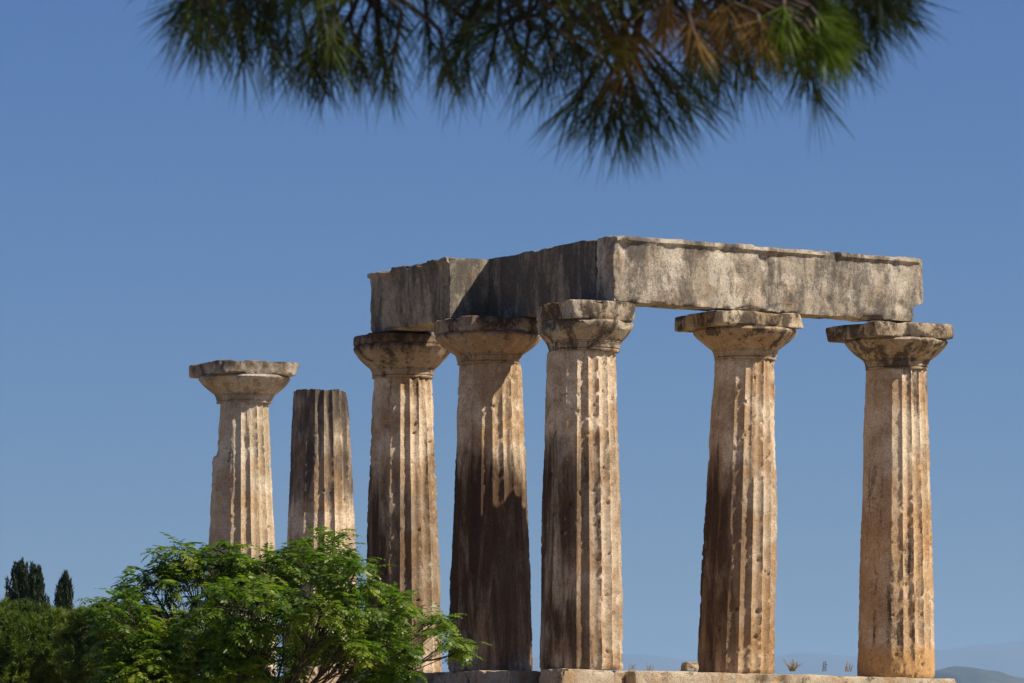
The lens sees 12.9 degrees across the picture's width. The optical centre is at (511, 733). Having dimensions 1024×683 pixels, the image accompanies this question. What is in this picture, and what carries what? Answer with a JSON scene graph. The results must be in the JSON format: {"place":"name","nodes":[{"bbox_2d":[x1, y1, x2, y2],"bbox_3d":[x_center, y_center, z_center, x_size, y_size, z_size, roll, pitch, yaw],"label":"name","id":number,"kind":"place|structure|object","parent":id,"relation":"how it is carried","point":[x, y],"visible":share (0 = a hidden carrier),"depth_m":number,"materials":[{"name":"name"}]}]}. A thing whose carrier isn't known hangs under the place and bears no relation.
{"place":"outdoors","nodes":[
{"label":"outdoors","id":0,"kind":"place"},
{"bbox_2d":[189,360,298,676],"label":"doric column","id":1,"kind":"structure","parent":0,"point":[245,392],"depth_m":101.55,"materials":[{"name":"stone"}]},
{"bbox_2d":[353,332,449,673],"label":"doric column","id":2,"kind":"structure","parent":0,"point":[402,526],"depth_m":94.41,"materials":[{"name":"stone"}]},
{"bbox_2d":[367,257,489,332],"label":"architrave block","id":3,"kind":"structure","parent":2,"relation":"on","point":[420,298],"depth_m":92.48,"materials":[{"name":"stone"}]},
{"bbox_2d":[0,0,1023,675],"label":"sky","id":4,"kind":"structure","parent":0,"point":[148,234],"materials":[{"name":"blue"}]},
{"bbox_2d":[441,641,1023,677],"bbox_3d":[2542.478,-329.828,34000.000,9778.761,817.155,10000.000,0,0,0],"label":"hills","id":5,"kind":"structure","parent":0,"point":[1006,658],"depth_m":32142.88,"materials":[{"name":"blue"}]},
{"bbox_2d":[934,666,1023,682],"bbox_3d":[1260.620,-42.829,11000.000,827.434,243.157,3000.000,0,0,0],"label":"hill","id":6,"kind":"structure","parent":0,"point":[959,674],"depth_m":10367.97,"materials":[{"name":"blue"}]},
{"bbox_3d":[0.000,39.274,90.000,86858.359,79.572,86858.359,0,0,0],"label":"ground","id":7,"kind":"structure","parent":0,"visible":0},
{"bbox_2d":[4,556,31,603],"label":"cypress tree","id":8,"kind":"object","parent":7,"relation":"on","point":[19,570],"visible":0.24,"depth_m":117.83,"materials":[{"name":"green plant"}]},
{"bbox_2d":[0,596,69,682],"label":"bush","id":9,"kind":"object","parent":7,"relation":"on","point":[26,638],"visible":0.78,"depth_m":71.36,"materials":[{"name":"green plant"}]},
{"bbox_2d":[21,561,49,604],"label":"cypress tree","id":10,"kind":"object","parent":7,"relation":"on","point":[35,585],"visible":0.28,"depth_m":116.86,"materials":[{"name":"green plant"}]},
{"bbox_2d":[53,569,74,610],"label":"cypress tree","id":11,"kind":"object","parent":7,"relation":"on","point":[64,594],"visible":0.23,"depth_m":114.83,"materials":[{"name":"green plant"}]},
{"bbox_2d":[49,600,140,682],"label":"bush","id":12,"kind":"object","parent":7,"relation":"on","point":[70,646],"visible":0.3,"depth_m":69.41,"materials":[{"name":"green plant"}]},
{"bbox_2d":[74,525,494,682],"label":"leafy tree","id":13,"kind":"object","parent":7,"relation":"on","point":[169,649],"visible":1,"depth_m":55.42,"materials":[{"name":"green plant"}]},
{"bbox_2d":[122,0,958,190],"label":"pine tree","id":14,"kind":"object","parent":7,"relation":"on","point":[809,34],"visible":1,"depth_m":7.91,"materials":[{"name":"green plant"}]},
{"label":"temple platform","id":15,"kind":"structure","parent":7,"relation":"on","visible":0},
{"bbox_2d":[276,676,338,682],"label":"stylobate block","id":16,"kind":"structure","parent":15,"relation":"on","point":[335,679],"depth_m":97.57,"materials":[{"name":"stone"}]},
{"bbox_2d":[283,389,355,676],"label":"doric column","id":17,"kind":"structure","parent":16,"relation":"on","point":[321,487],"depth_m":98.01,"materials":[{"name":"stone"}]},
{"bbox_2d":[345,673,433,682],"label":"stylobate block","id":18,"kind":"structure","parent":15,"relation":"on","point":[430,678],"depth_m":92.06,"materials":[{"name":"stone"}]},
{"bbox_2d":[432,670,539,682],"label":"stylobate block","id":19,"kind":"structure","parent":15,"relation":"on","point":[497,676],"depth_m":89.45,"materials":[{"name":"stone"}]},
{"bbox_2d":[434,316,541,671],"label":"doric column","id":20,"kind":"structure","parent":19,"relation":"on","point":[490,584],"depth_m":90.81,"materials":[{"name":"stone"}]},
{"bbox_2d":[487,240,597,317],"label":"architrave block","id":21,"kind":"structure","parent":20,"relation":"on","point":[525,284],"depth_m":90.03,"materials":[{"name":"stone"}]},
{"bbox_2d":[539,668,613,682],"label":"stylobate block","id":22,"kind":"structure","parent":15,"relation":"on","point":[563,675],"depth_m":87.03,"materials":[{"name":"stone"}]},
{"bbox_2d":[536,299,634,669],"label":"doric column","id":23,"kind":"structure","parent":22,"relation":"on","point":[581,597],"depth_m":87.38,"materials":[{"name":"stone"}]},
{"bbox_2d":[596,236,769,312],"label":"architrave block","id":24,"kind":"structure","parent":23,"relation":"on","point":[679,274],"depth_m":88.19,"materials":[{"name":"stone"}]},
{"bbox_2d":[612,670,624,682],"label":"stylobate block","id":25,"kind":"structure","parent":15,"relation":"on","point":[619,676],"depth_m":87.68,"materials":[{"name":"stone"}]},
{"bbox_2d":[624,671,735,682],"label":"stylobate block","id":26,"kind":"structure","parent":15,"relation":"on","point":[667,677],"depth_m":87.95,"materials":[{"name":"stone"}]},
{"bbox_2d":[680,662,698,670],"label":"stone fragment","id":27,"kind":"object","parent":26,"relation":"on","point":[689,666],"visible":0.99,"depth_m":88.88,"materials":[{"name":"stone"}]},
{"bbox_2d":[735,673,843,682],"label":"stylobate block","id":28,"kind":"structure","parent":15,"relation":"on","point":[769,678],"depth_m":89.11,"materials":[{"name":"stone"}]},
{"bbox_2d":[674,310,802,673],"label":"doric column","id":29,"kind":"structure","parent":28,"relation":"on","point":[736,632],"depth_m":89.08,"materials":[{"name":"stone"}]},
{"bbox_2d":[783,659,804,670],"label":"weed","id":30,"kind":"object","parent":28,"relation":"on","point":[792,666],"visible":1,"depth_m":89.36,"materials":[{"name":"brown plant"}]},
{"bbox_2d":[842,676,955,682],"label":"stylobate block","id":31,"kind":"structure","parent":15,"relation":"on","point":[856,679],"depth_m":90.27,"materials":[{"name":"stone"}]},
{"bbox_2d":[845,661,852,671],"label":"weed","id":32,"kind":"object","parent":31,"relation":"on","point":[846,670],"visible":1,"depth_m":89.87,"materials":[{"name":"plant"}]},
{"bbox_2d":[826,321,953,677],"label":"doric column","id":33,"kind":"structure","parent":31,"relation":"on","point":[896,616],"depth_m":90.81,"materials":[{"name":"stone"}]},
{"bbox_2d":[765,247,922,322],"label":"architrave block","id":34,"kind":"structure","parent":33,"relation":"on","point":[819,284],"depth_m":89.92,"materials":[{"name":"stone"}]}
]}

